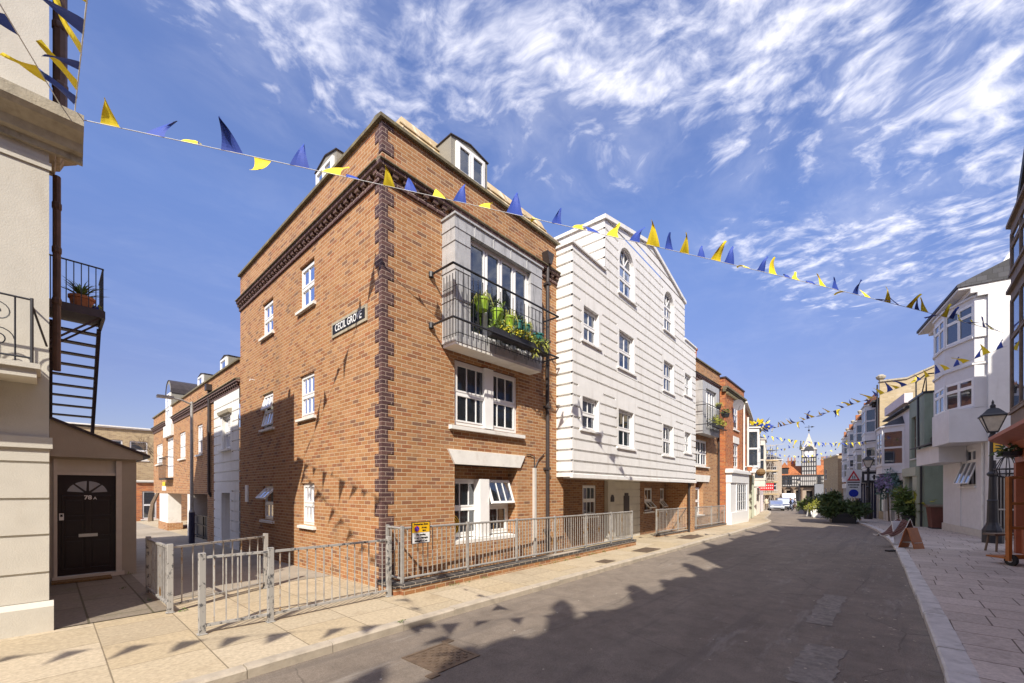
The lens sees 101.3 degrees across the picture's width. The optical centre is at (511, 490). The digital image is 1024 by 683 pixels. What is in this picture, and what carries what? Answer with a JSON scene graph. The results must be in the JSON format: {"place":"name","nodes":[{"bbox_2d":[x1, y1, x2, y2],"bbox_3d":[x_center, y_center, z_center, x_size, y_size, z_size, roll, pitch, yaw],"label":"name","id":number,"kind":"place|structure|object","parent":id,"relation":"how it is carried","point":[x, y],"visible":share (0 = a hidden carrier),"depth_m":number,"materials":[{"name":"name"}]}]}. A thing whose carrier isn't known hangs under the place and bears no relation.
{"place":"outdoors","nodes":[
{"label":"outdoors","id":0,"kind":"place"},
{"bbox_2d":[49,573,166,628],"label":"path","id":1,"kind":"structure","parent":0,"point":[78,603],"depth_m":6.79,"materials":[{"name":"beige concrete"}]},
{"bbox_2d":[51,575,111,584],"bbox_3d":[-8.629,1.798,8.437,0.340,0.035,0.840,0,0,42],"label":"doorstep","id":2,"kind":"object","parent":1,"relation":"on","point":[74,580],"visible":1,"depth_m":8.37,"materials":[{"name":"stone"}]},
{"bbox_2d":[57,522,329,600],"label":"lane","id":3,"kind":"structure","parent":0,"point":[143,531],"depth_m":9.97,"materials":[{"name":"concrete"}]},
{"bbox_2d":[67,422,153,479],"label":"yellow brick flats","id":4,"kind":"structure","parent":3,"relation":"on","point":[122,435],"depth_m":33.69,"materials":[{"name":"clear brick"}]},
{"bbox_2d":[156,394,194,543],"bbox_3d":[-11.719,-0.660,14.677,0.321,5.160,1.138,0,0,31],"label":"lane lamp post","id":5,"kind":"object","parent":3,"relation":"on","point":[191,526],"visible":1,"depth_m":15.08,"materials":[{"name":"metal"}]},
{"bbox_2d":[151,355,270,549],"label":"brick lane wing","id":6,"kind":"structure","parent":3,"relation":"on","point":[215,398],"depth_m":16.18,"materials":[{"name":"brown brick"}]},
{"bbox_2d":[168,437,172,477],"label":"window","id":7,"kind":"structure","parent":6,"relation":"in","point":[170,441],"depth_m":20.90,"materials":[{"name":"white paint"}]},
{"bbox_2d":[195,424,202,456],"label":"window","id":8,"kind":"structure","parent":6,"relation":"in","point":[200,426],"depth_m":16.72,"materials":[{"name":"white paint"}]},
{"bbox_2d":[218,416,230,451],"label":"window","id":9,"kind":"structure","parent":6,"relation":"in","point":[228,448],"depth_m":14.21,"materials":[{"name":"white paint"}]},
{"bbox_2d":[0,506,769,682],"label":"pavement","id":10,"kind":"structure","parent":0,"point":[159,647],"depth_m":5.38,"materials":[{"name":"beige concrete"}]},
{"bbox_2d":[0,0,149,638],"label":"cream corner house","id":11,"kind":"structure","parent":10,"relation":"on","point":[67,498],"depth_m":5.29,"materials":[{"name":"paint"}]},
{"bbox_2d":[0,4,60,104],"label":"bunting","id":12,"kind":"object","parent":11,"relation":"hanging from","point":[5,22],"visible":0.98,"depth_m":4.74,"materials":[{"name":"yellow fabric"}]},
{"bbox_2d":[36,0,87,110],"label":"bunting","id":13,"kind":"object","parent":11,"relation":"hanging from","point":[75,21],"visible":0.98,"depth_m":4.36,"materials":[{"name":"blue fabric"}]},
{"bbox_2d":[49,254,104,432],"bbox_3d":[-11.468,-3.199,10.999,4.088,4.096,0.921,0,0,42],"label":"iron escape stair","id":14,"kind":"object","parent":11,"relation":"attached to","point":[84,315],"visible":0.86,"depth_m":10.49,"materials":[{"name":"brown metal"}]},
{"bbox_2d":[51,276,109,307],"bbox_3d":[-10.219,-4.631,9.986,0.906,0.843,1.004,0,0,42],"label":"potted yucca","id":15,"kind":"object","parent":14,"relation":"on","point":[77,295],"visible":0.77,"depth_m":9.85,"materials":[{"name":"ceramic"}]},
{"bbox_2d":[57,475,115,575],"bbox_3d":[-8.882,0.715,8.788,0.074,2.050,0.860,0,0,42],"label":"front door","id":16,"kind":"structure","parent":11,"relation":"in","point":[86,504],"depth_m":8.76,"materials":[{"name":"black paint"}]},
{"bbox_2d":[84,98,1003,332],"bbox_3d":[5.000,-4.981,9.393,22.523,0.902,0.688,0,0,-20],"label":"bunting","id":17,"kind":"object","parent":11,"relation":"hanging from","point":[230,144],"visible":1,"depth_m":7.46,"materials":[{"name":"yellow fabric"}]},
{"bbox_2d":[130,435,158,521],"bbox_3d":[-24.235,-0.892,29.835,3.793,6.779,4.604,0,0,42],"label":"bare tree","id":18,"kind":"object","parent":10,"relation":"on","point":[151,510],"visible":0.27,"depth_m":28.49,"materials":[{"name":"brown plant"}]},
{"bbox_2d":[136,480,159,520],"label":"brick garage","id":19,"kind":"structure","parent":10,"relation":"on","point":[145,493],"depth_m":30.36,"materials":[{"name":"orange brick"}]},
{"bbox_2d":[141,491,155,519],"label":"window","id":20,"kind":"structure","parent":19,"relation":"in","point":[147,496],"depth_m":30.45,"materials":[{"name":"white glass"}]},
{"bbox_2d":[181,494,186,520],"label":"garden wall","id":21,"kind":"structure","parent":10,"relation":"on","point":[183,507],"depth_m":27.17,"materials":[{"name":"brown brick"}]},
{"bbox_2d":[146,533,267,613],"bbox_3d":[-5.175,1.295,7.281,1.990,1.030,1.590,0,0,42],"label":"guard rail","id":22,"kind":"object","parent":10,"relation":"on","point":[167,600],"visible":0.89,"depth_m":6.72,"materials":[{"name":"grey metal"}]},
{"bbox_2d":[196,536,391,635],"bbox_3d":[-2.906,1.270,6.052,0.165,1.000,2.643,0,0,44],"label":"guard rail","id":23,"kind":"object","parent":10,"relation":"on","point":[203,624],"visible":1,"depth_m":5.64,"materials":[{"name":"grey metal"}]},
{"bbox_2d":[235,111,562,588],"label":"brick apartment building","id":24,"kind":"structure","parent":10,"relation":"on","point":[419,395],"depth_m":8.96,"materials":[{"name":"brick"}]},
{"bbox_2d":[255,486,274,523],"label":"window","id":25,"kind":"structure","parent":24,"relation":"in","point":[268,490],"depth_m":11.43,"materials":[{"name":"white paint"}]},
{"bbox_2d":[258,300,274,341],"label":"window","id":26,"kind":"structure","parent":24,"relation":"in","point":[269,330],"depth_m":11.48,"materials":[{"name":"white paint"}]},
{"bbox_2d":[258,392,274,432],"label":"window","id":27,"kind":"structure","parent":24,"relation":"in","point":[268,400],"depth_m":11.44,"materials":[{"name":"white paint"}]},
{"bbox_2d":[295,261,315,315],"bbox_3d":[-4.714,-4.675,9.686,1.010,1.070,0.170,0,0,42],"label":"window","id":28,"kind":"structure","parent":24,"relation":"in","point":[308,301],"depth_m":9.74,"materials":[{"name":"white paint"}]},
{"bbox_2d":[295,372,315,422],"bbox_3d":[-4.714,-2.145,9.686,1.010,1.070,0.170,0,0,42],"label":"window","id":29,"kind":"structure","parent":24,"relation":"in","point":[308,380],"depth_m":9.76,"materials":[{"name":"white paint"}]},
{"bbox_2d":[297,483,315,529],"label":"window","id":30,"kind":"structure","parent":24,"relation":"in","point":[308,487],"depth_m":9.73,"materials":[{"name":"white paint"}]},
{"bbox_2d":[332,303,367,338],"bbox_3d":[-3.231,-3.320,8.293,1.440,0.310,0.034,0,0,42],"label":"street name sign","id":31,"kind":"object","parent":24,"relation":"attached to","point":[352,319],"visible":1,"depth_m":8.21,"materials":[{"name":"metal"}]},
{"bbox_2d":[472,290,493,312],"bbox_3d":[-0.611,-3.913,8.645,0.474,0.447,0.481,0,0,6],"label":"hanging pot","id":32,"kind":"object","parent":24,"relation":"hanging from","point":[484,300],"visible":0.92,"depth_m":8.54,"materials":[{"name":"plastic"}]},
{"bbox_2d":[455,479,514,544],"bbox_3d":[-0.716,0.445,9.622,0.484,1.390,1.930,0,0,42],"label":"window","id":33,"kind":"structure","parent":24,"relation":"in","point":[488,504],"depth_m":9.54,"materials":[{"name":"white paint"}]},
{"bbox_2d":[449,360,524,438],"bbox_3d":[-0.580,-1.995,9.512,0.353,1.470,2.310,0,0,42],"label":"window","id":34,"kind":"structure","parent":24,"relation":"in","point":[495,397],"depth_m":9.41,"materials":[{"name":"white paint"}]},
{"bbox_2d":[489,299,505,327],"bbox_3d":[-0.317,-3.797,8.975,0.361,0.574,0.401,0,0,-5],"label":"hanging pot","id":35,"kind":"object","parent":24,"relation":"hanging from","point":[500,311],"visible":0.8,"depth_m":8.89,"materials":[{"name":"plastic"}]},
{"bbox_2d":[502,309,518,329],"bbox_3d":[-0.089,-3.773,9.219,0.480,0.447,0.474,0,0,4],"label":"hanging pot","id":36,"kind":"object","parent":24,"relation":"hanging from","point":[507,317],"visible":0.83,"depth_m":9.11,"materials":[{"name":"plastic"}]},
{"bbox_2d":[488,318,550,357],"bbox_3d":[0.194,-3.335,9.291,0.418,0.670,2.053,0,0,42],"label":"window box","id":37,"kind":"object","parent":24,"relation":"attached to","point":[530,342],"visible":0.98,"depth_m":9.23,"materials":[{"name":"black metal"}]},
{"bbox_2d":[377,510,635,595],"bbox_3d":[0.719,1.377,10.955,1.213,1.534,9.499,0,0,40],"label":"plinth railing","id":38,"kind":"object","parent":10,"relation":"on","point":[402,587],"visible":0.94,"depth_m":9.06,"materials":[{"name":"grey metal"}]},
{"bbox_2d":[411,521,429,543],"bbox_3d":[-1.592,0.740,7.346,0.022,0.376,0.396,0,0,40],"label":"parking sign","id":39,"kind":"object","parent":38,"relation":"attached to","point":[420,532],"visible":1,"depth_m":7.33,"materials":[{"name":"metal"}]},
{"bbox_2d":[456,213,696,548],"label":"white rusticated building","id":40,"kind":"structure","parent":10,"relation":"on","point":[626,395],"depth_m":13.90,"materials":[{"name":"paint"}]},
{"bbox_2d":[578,398,602,434],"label":"window","id":41,"kind":"structure","parent":40,"relation":"in","point":[587,415],"depth_m":12.07,"materials":[{"name":"white paint"}]},
{"bbox_2d":[582,485,598,518],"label":"window","id":42,"kind":"structure","parent":40,"relation":"in","point":[588,500],"depth_m":14.40,"materials":[{"name":"white paint"}]},
{"bbox_2d":[581,309,602,350],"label":"window","id":43,"kind":"structure","parent":40,"relation":"in","point":[588,329],"depth_m":12.04,"materials":[{"name":"white paint"}]},
{"bbox_2d":[617,332,636,376],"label":"window","id":44,"kind":"structure","parent":40,"relation":"in","point":[623,351],"depth_m":13.91,"materials":[{"name":"white paint"}]},
{"bbox_2d":[617,410,636,450],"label":"window","id":45,"kind":"structure","parent":40,"relation":"in","point":[623,429],"depth_m":13.90,"materials":[{"name":"white paint"}]},
{"bbox_2d":[618,249,636,306],"bbox_3d":[3.651,-7.002,13.717,0.351,1.655,1.360,0,0,40],"label":"window","id":46,"kind":"structure","parent":40,"relation":"in","point":[625,265],"depth_m":13.85,"materials":[{"name":"white paint"}]},
{"bbox_2d":[644,488,656,512],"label":"window","id":47,"kind":"structure","parent":40,"relation":"in","point":[646,501],"depth_m":18.19,"materials":[{"name":"white paint"}]},
{"bbox_2d":[662,362,675,396],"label":"window","id":48,"kind":"structure","parent":40,"relation":"in","point":[666,378],"depth_m":17.02,"materials":[{"name":"white paint"}]},
{"bbox_2d":[662,425,675,457],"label":"window","id":49,"kind":"structure","parent":40,"relation":"in","point":[665,440],"depth_m":16.86,"materials":[{"name":"white paint"}]},
{"bbox_2d":[663,293,676,338],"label":"window","id":50,"kind":"structure","parent":40,"relation":"in","point":[667,304],"depth_m":16.88,"materials":[{"name":"white paint"}]},
{"bbox_2d":[583,348,726,526],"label":"brick apartment building","id":51,"kind":"structure","parent":10,"relation":"on","point":[707,397],"depth_m":21.89,"materials":[{"name":"brick"}]},
{"bbox_2d":[695,439,709,467],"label":"window","id":52,"kind":"structure","parent":51,"relation":"in","point":[699,452],"depth_m":21.69,"materials":[{"name":"white paint"}]},
{"bbox_2d":[654,505,726,536],"bbox_3d":[8.808,1.494,20.094,0.224,1.492,9.050,0,0,42],"label":"plinth railing","id":53,"kind":"object","parent":10,"relation":"on","point":[678,531],"visible":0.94,"depth_m":18.64,"materials":[{"name":"grey metal"}]},
{"bbox_2d":[695,376,750,524],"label":"red brick house","id":54,"kind":"structure","parent":10,"relation":"on","point":[734,489],"depth_m":24.54,"materials":[{"name":"brown brick"}]},
{"bbox_2d":[733,401,761,517],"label":"red brick house","id":55,"kind":"structure","parent":10,"relation":"on","point":[752,446],"depth_m":29.29,"materials":[{"name":"paint"}]},
{"bbox_2d":[749,425,761,473],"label":"bay window","id":56,"kind":"structure","parent":55,"relation":"in","point":[754,436],"depth_m":29.28,"materials":[{"name":"white glass"}]},
{"bbox_2d":[750,417,773,433],"bbox_3d":[17.763,-4.559,29.899,1.406,1.257,1.896,0,0,42],"label":"flag rosette","id":57,"kind":"object","parent":55,"relation":"attached to","point":[758,422],"visible":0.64,"depth_m":29.83,"materials":[{"name":"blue fabric"}]},
{"bbox_2d":[761,339,1005,430],"bbox_3d":[16.598,-4.244,21.476,0.802,1.225,16.728,0,0,7],"label":"bunting","id":58,"kind":"object","parent":55,"relation":"hanging from","point":[985,351],"visible":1,"depth_m":17.59,"materials":[{"name":"blue fabric"}]},
{"bbox_2d":[763,444,780,505],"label":"scaffold tower","id":59,"kind":"structure","parent":10,"relation":"on","point":[770,473],"depth_m":75.89,"materials":[{"name":"metal"}]},
{"bbox_2d":[49,0,1023,465],"label":"sky","id":60,"kind":"structure","parent":0,"point":[878,143],"materials":[{"name":"blue"}]},
{"bbox_2d":[236,506,944,682],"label":"road","id":61,"kind":"structure","parent":0,"point":[654,619],"depth_m":5.82,"materials":[{"name":"grey asphalt"}]},
{"bbox_2d":[401,639,479,678],"bbox_3d":[-0.795,1.863,4.705,0.720,0.010,0.860,0,0,40],"label":"manhole cover","id":62,"kind":"object","parent":61,"relation":"on","point":[437,659],"visible":1,"depth_m":4.67,"materials":[{"name":"metal"}]},
{"bbox_2d":[176,511,771,682],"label":"kerb","id":63,"kind":"structure","parent":61,"relation":"on","point":[248,670],"depth_m":5.46,"materials":[{"name":"stone"}]},
{"bbox_2d":[768,500,784,510],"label":"parked car","id":64,"kind":"object","parent":61,"relation":"on","point":[775,504],"visible":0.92,"depth_m":59.11,"materials":[{"name":"silver metal"}]},
{"bbox_2d":[795,495,818,513],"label":"shrub planter","id":65,"kind":"object","parent":61,"relation":"on","point":[804,502],"visible":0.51,"depth_m":45.60,"materials":[{"name":"green plant"}]},
{"bbox_2d":[803,498,822,517],"bbox_3d":[27.297,1.538,37.721,2.032,1.777,1.701,0,0,32],"label":"flower planter","id":66,"kind":"object","parent":61,"relation":"on","point":[812,509],"visible":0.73,"depth_m":37.53,"materials":[{"name":"white paint"}]},
{"bbox_2d":[783,643,846,682],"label":"road patch","id":67,"kind":"object","parent":61,"relation":"on","point":[810,657],"visible":1,"depth_m":4.50,"materials":[{"name":"grey asphalt"}]},
{"bbox_2d":[806,594,846,625],"bbox_3d":[5.098,1.901,6.784,0.383,0.018,2.300,0,0,42],"label":"road patch","id":68,"kind":"object","parent":61,"relation":"on","point":[822,614],"visible":1,"depth_m":6.63,"materials":[{"name":"grey asphalt"}]},
{"bbox_2d":[814,489,873,523],"bbox_3d":[22.526,1.062,28.555,3.434,2.332,2.342,0,0,32],"label":"shrub planter","id":69,"kind":"object","parent":61,"relation":"on","point":[834,506],"visible":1,"depth_m":28.17,"materials":[{"name":"plant"}]},
{"bbox_2d":[857,521,980,682],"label":"kerb","id":70,"kind":"structure","parent":61,"relation":"on","point":[956,664],"depth_m":5.40,"materials":[{"name":"grey concrete"}]},
{"bbox_2d":[799,506,1023,682],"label":"pavement","id":71,"kind":"structure","parent":0,"point":[978,593],"depth_m":7.41,"materials":[{"name":"grey stone"}]},
{"bbox_2d":[846,420,854,500],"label":"terrace house","id":72,"kind":"structure","parent":71,"relation":"on","point":[849,432],"depth_m":47.30,"materials":[{"name":"white brick"}]},
{"bbox_2d":[846,425,852,455],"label":"bay window","id":73,"kind":"structure","parent":72,"relation":"in","point":[850,432],"depth_m":47.23,"materials":[{"name":"white glass"}]},
{"bbox_2d":[846,470,860,520],"bbox_3d":[23.948,0.341,29.547,1.040,3.557,0.756,0,0,-1],"label":"road sign","id":74,"kind":"object","parent":71,"relation":"on","point":[853,484],"visible":0.91,"depth_m":29.44,"materials":[{"name":"white metal"}]},
{"bbox_2d":[852,410,862,503],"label":"terrace house","id":75,"kind":"structure","parent":71,"relation":"on","point":[857,447],"depth_m":41.60,"materials":[{"name":"white brick"}]},
{"bbox_2d":[852,449,861,476],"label":"bay window","id":76,"kind":"structure","parent":75,"relation":"in","point":[857,454],"depth_m":41.61,"materials":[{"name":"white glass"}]},
{"bbox_2d":[852,415,861,450],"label":"bay window","id":77,"kind":"structure","parent":75,"relation":"in","point":[857,424],"depth_m":41.61,"materials":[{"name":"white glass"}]},
{"bbox_2d":[862,453,873,518],"bbox_3d":[28.090,-0.351,33.115,0.684,5.227,0.684,0,0,42],"label":"victorian street lamp","id":78,"kind":"object","parent":71,"relation":"on","point":[868,460],"visible":0.81,"depth_m":33.02,"materials":[{"name":"black metal"}]},
{"bbox_2d":[874,456,883,519],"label":"dark green shop","id":79,"kind":"structure","parent":71,"relation":"on","point":[880,508],"depth_m":33.74,"materials":[{"name":"paint"}]},
{"bbox_2d":[862,470,879,482],"bbox_3d":[28.536,-1.068,32.934,1.700,0.977,0.120,0,0,34],"label":"hanging shop sign","id":80,"kind":"object","parent":79,"relation":"attached to","point":[873,476],"visible":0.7,"depth_m":33.04,"materials":[{"name":"black metal"}]},
{"bbox_2d":[874,467,902,520],"bbox_3d":[25.659,0.488,28.519,1.230,4.569,4.994,0,0,32],"label":"wisteria","id":81,"kind":"object","parent":71,"relation":"on","point":[886,480],"visible":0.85,"depth_m":28.22,"materials":[{"name":"purple plant"}]},
{"bbox_2d":[874,392,912,520],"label":"white bay shop","id":82,"kind":"structure","parent":71,"relation":"on","point":[892,443],"depth_m":27.93,"materials":[{"name":"paint"}]},
{"bbox_2d":[874,416,904,473],"bbox_3d":[25.978,-3.025,28.988,1.160,3.790,3.560,0,0,32],"label":"bay window","id":83,"kind":"structure","parent":82,"relation":"in","point":[890,437],"depth_m":27.94,"materials":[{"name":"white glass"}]},
{"bbox_2d":[873,518,913,543],"bbox_3d":[13.494,1.446,14.801,1.020,0.903,0.675,0,0,-4],"label":"draped rug","id":84,"kind":"object","parent":71,"relation":"on","point":[895,529],"visible":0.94,"depth_m":14.76,"materials":[{"name":"brown fabric"}]},
{"bbox_2d":[861,365,933,518],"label":"terrace house","id":85,"kind":"structure","parent":71,"relation":"on","point":[873,417],"depth_m":34.05,"materials":[{"name":"yellow brick"}]},
{"bbox_2d":[861,440,875,471],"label":"bay window","id":86,"kind":"structure","parent":85,"relation":"in","point":[870,446],"depth_m":35.79,"materials":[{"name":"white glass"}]},
{"bbox_2d":[861,395,875,441],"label":"bay window","id":87,"kind":"structure","parent":85,"relation":"in","point":[868,413],"depth_m":35.85,"materials":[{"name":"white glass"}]},
{"bbox_2d":[898,528,924,548],"bbox_3d":[13.026,1.559,13.701,0.499,0.662,0.454,0,0,-18],"label":"board","id":88,"kind":"object","parent":71,"relation":"on","point":[911,535],"visible":1,"depth_m":13.64,"materials":[{"name":"brown wood"}]},
{"bbox_2d":[889,483,937,525],"bbox_3d":[23.133,0.800,24.349,2.169,2.524,2.072,0,0,42],"label":"potted shrub","id":89,"kind":"object","parent":71,"relation":"on","point":[904,504],"visible":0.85,"depth_m":24.45,"materials":[{"name":"green plant"}]},
{"bbox_2d":[902,372,942,526],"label":"sage green house","id":90,"kind":"structure","parent":71,"relation":"on","point":[925,483],"depth_m":23.68,"materials":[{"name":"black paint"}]},
{"bbox_2d":[923,504,942,528],"bbox_3d":[22.672,1.397,22.233,1.105,1.273,1.190,0,0,34],"label":"plant pot","id":91,"kind":"object","parent":71,"relation":"on","point":[934,515],"visible":0.56,"depth_m":22.02,"materials":[{"name":"brown plastic"}]},
{"bbox_2d":[910,252,1014,539],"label":"white bay house","id":92,"kind":"structure","parent":71,"relation":"on","point":[966,393],"depth_m":17.51,"materials":[{"name":"paint"}]},
{"bbox_2d":[932,295,987,378],"bbox_3d":[19.944,-6.595,19.051,0.946,2.730,4.490,0,0,32],"label":"bay window","id":93,"kind":"structure","parent":92,"relation":"in","point":[952,338],"depth_m":17.74,"materials":[{"name":"white paint"}]},
{"bbox_2d":[932,361,987,415],"bbox_3d":[19.944,-3.820,19.051,0.946,2.780,4.490,0,0,32],"label":"bay window","id":94,"kind":"structure","parent":92,"relation":"in","point":[966,386],"depth_m":17.72,"materials":[{"name":"white paint"}]},
{"bbox_2d":[953,449,976,487],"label":"window","id":95,"kind":"structure","parent":92,"relation":"in","point":[966,471],"depth_m":18.61,"materials":[{"name":"white paint"}]},
{"bbox_2d":[977,400,1007,543],"bbox_3d":[17.589,-0.691,15.367,0.684,5.227,0.684,0,0,42],"label":"victorian street lamp","id":96,"kind":"object","parent":71,"relation":"on","point":[992,418],"visible":0.84,"depth_m":15.28,"materials":[{"name":"black metal"}]},
{"bbox_2d":[982,533,1013,551],"bbox_3d":[15.380,1.620,13.051,1.100,0.564,0.370,0,0,2],"label":"wooden stool","id":97,"kind":"object","parent":71,"relation":"on","point":[996,542],"visible":0.66,"depth_m":12.97,"materials":[{"name":"brown wood"}]},
{"bbox_2d":[996,466,1013,536],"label":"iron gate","id":98,"kind":"structure","parent":71,"relation":"on","point":[1001,489],"depth_m":16.54,"materials":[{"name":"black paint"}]},
{"bbox_2d":[986,476,1023,565],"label":"orange trolley","id":99,"kind":"object","parent":71,"relation":"on","point":[1009,558],"visible":1,"depth_m":10.34,"materials":[{"name":"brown wood"}]},
{"bbox_2d":[988,150,1023,554],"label":"timber framed shop","id":100,"kind":"structure","parent":71,"relation":"on","point":[1013,433],"depth_m":11.86,"materials":[{"name":"paint"}]},
{"bbox_2d":[989,443,1022,458],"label":"hanging basket","id":101,"kind":"object","parent":100,"relation":"attached to","point":[1009,452],"visible":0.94,"depth_m":12.29,"materials":[{"name":"green metal"}]},
{"bbox_2d":[1006,261,1023,424],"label":"bay window","id":102,"kind":"structure","parent":100,"relation":"in","point":[1015,289],"depth_m":11.75,"materials":[{"name":"brown wood"}]},
{"bbox_2d":[1006,184,1023,281],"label":"bay window","id":103,"kind":"structure","parent":100,"relation":"in","point":[1015,223],"depth_m":11.67,"materials":[{"name":"brown wood"}]},
{"bbox_2d":[993,457,1014,477],"bbox_3d":[16.085,-0.873,13.448,0.952,1.023,0.631,0,0,16],"label":"hanging basket","id":104,"kind":"object","parent":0,"point":[1005,469],"visible":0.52,"depth_m":13.55,"materials":[{"name":"black metal"}]},
{"label":"ground","id":105,"kind":"structure","parent":0,"visible":0},
{"bbox_2d":[753,420,766,515],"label":"cream bay house","id":106,"kind":"structure","parent":105,"relation":"on","point":[759,481],"depth_m":37.59,"materials":[{"name":"paint"}]},
{"bbox_2d":[753,436,766,486],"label":"bay window","id":107,"kind":"structure","parent":106,"relation":"in","point":[759,481],"depth_m":37.59,"materials":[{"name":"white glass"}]},
{"bbox_2d":[763,454,782,505],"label":"grey house","id":108,"kind":"structure","parent":105,"relation":"on","point":[779,477],"depth_m":77.31,"materials":[{"name":"paint"}]},
{"bbox_2d":[782,426,828,504],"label":"clock tower tavern","id":109,"kind":"structure","parent":105,"relation":"on","point":[809,474],"depth_m":80.72,"materials":[{"name":"paint"}]},
{"bbox_2d":[822,453,843,497],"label":"yellow brick house","id":110,"kind":"structure","parent":105,"relation":"on","point":[832,472],"depth_m":61.98,"materials":[{"name":"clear brick"}]},
{"bbox_2d":[841,428,848,501],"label":"terrace house","id":111,"kind":"structure","parent":105,"relation":"on","point":[844,456],"depth_m":52.95,"materials":[{"name":"white brick"}]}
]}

